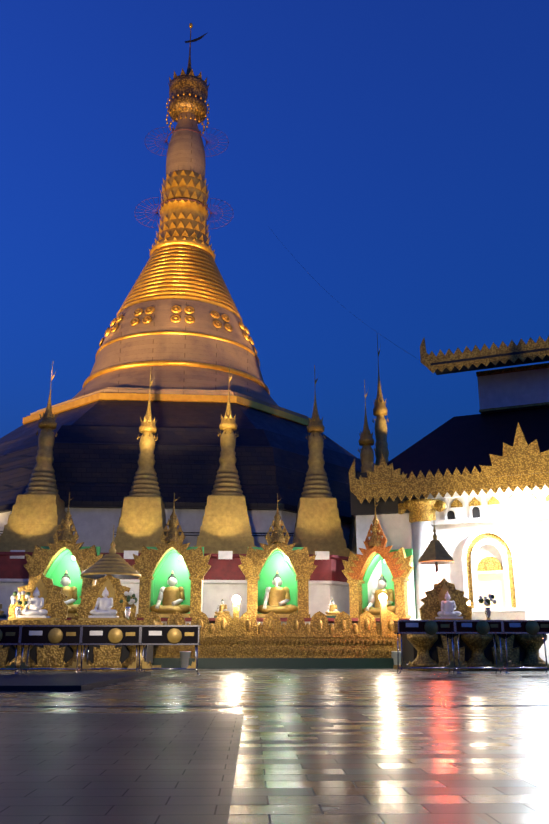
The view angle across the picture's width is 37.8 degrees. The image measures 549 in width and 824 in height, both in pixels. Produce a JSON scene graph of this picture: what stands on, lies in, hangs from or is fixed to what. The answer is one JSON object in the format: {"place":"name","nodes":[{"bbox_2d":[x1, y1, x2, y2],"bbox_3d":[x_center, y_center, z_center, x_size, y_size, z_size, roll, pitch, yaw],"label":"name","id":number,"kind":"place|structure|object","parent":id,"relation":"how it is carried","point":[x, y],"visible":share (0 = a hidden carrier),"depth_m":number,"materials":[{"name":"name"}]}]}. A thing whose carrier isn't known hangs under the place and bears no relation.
{"place":"outdoors","nodes":[
{"label":"outdoors","id":0,"kind":"place"},
{"bbox_2d":[0,669,548,823],"bbox_3d":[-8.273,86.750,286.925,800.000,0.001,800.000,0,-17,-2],"label":"ground","id":1,"kind":"structure","parent":0,"point":[307,765],"depth_m":4.09,"materials":[{"name":"tile"}]},
{"bbox_2d":[0,23,374,624],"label":"stupa","id":2,"kind":"object","parent":1,"relation":"on","point":[179,329],"visible":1,"depth_m":39.32,"materials":[{"name":"gold metal"}]},
{"bbox_2d":[0,337,388,556],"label":"small stupas","id":3,"kind":"object","parent":2,"relation":"on","point":[36,515],"visible":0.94,"depth_m":31.81,"materials":[{"name":"gold metal"}]},
{"bbox_2d":[271,230,418,359],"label":"overhead cable","id":4,"kind":"object","parent":2,"relation":"attached to","point":[337,301],"visible":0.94,"depth_m":55.90,"materials":[{"name":"black plastic"}]},
{"bbox_2d":[0,531,400,668],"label":"base wall","id":5,"kind":"structure","parent":1,"relation":"on","point":[243,641],"depth_m":25.91,"materials":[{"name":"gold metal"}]},
{"bbox_2d":[0,598,339,617],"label":"small statues","id":6,"kind":"object","parent":5,"relation":"on","point":[331,612],"visible":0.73,"depth_m":27.48,"materials":[{"name":"metal"}]},
{"bbox_2d":[24,492,420,624],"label":"shrine niches","id":7,"kind":"object","parent":5,"relation":"on","point":[277,570],"visible":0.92,"depth_m":27.84,"materials":[{"name":"gold metal"}]},
{"bbox_2d":[0,651,400,690],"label":"mat and buckets","id":8,"kind":"object","parent":1,"relation":"on","point":[56,681],"visible":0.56,"depth_m":13.14,"materials":[{"name":"black"}]},
{"bbox_2d":[0,511,548,670],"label":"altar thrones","id":9,"kind":"object","parent":1,"relation":"on","point":[108,598],"visible":0.79,"depth_m":23.38,"materials":[{"name":"gold metal"}]},
{"bbox_2d":[0,620,548,675],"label":"tables","id":10,"kind":"object","parent":1,"relation":"on","point":[77,635],"visible":0.94,"depth_m":17.85,"materials":[{"name":"black wood"}]},
{"bbox_2d":[0,702,548,706],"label":"kerb strip","id":11,"kind":"object","parent":1,"relation":"on","point":[219,704],"visible":1,"depth_m":7.69,"materials":[{"name":"stone"}]},
{"bbox_2d":[348,336,548,664],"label":"prayer hall","id":12,"kind":"structure","parent":1,"relation":"on","point":[478,484],"depth_m":29.11,"materials":[{"name":"white paint"}]},
{"bbox_2d":[0,0,548,462],"label":"sky","id":13,"kind":"structure","parent":0,"point":[398,150],"materials":[{"name":"blue"}]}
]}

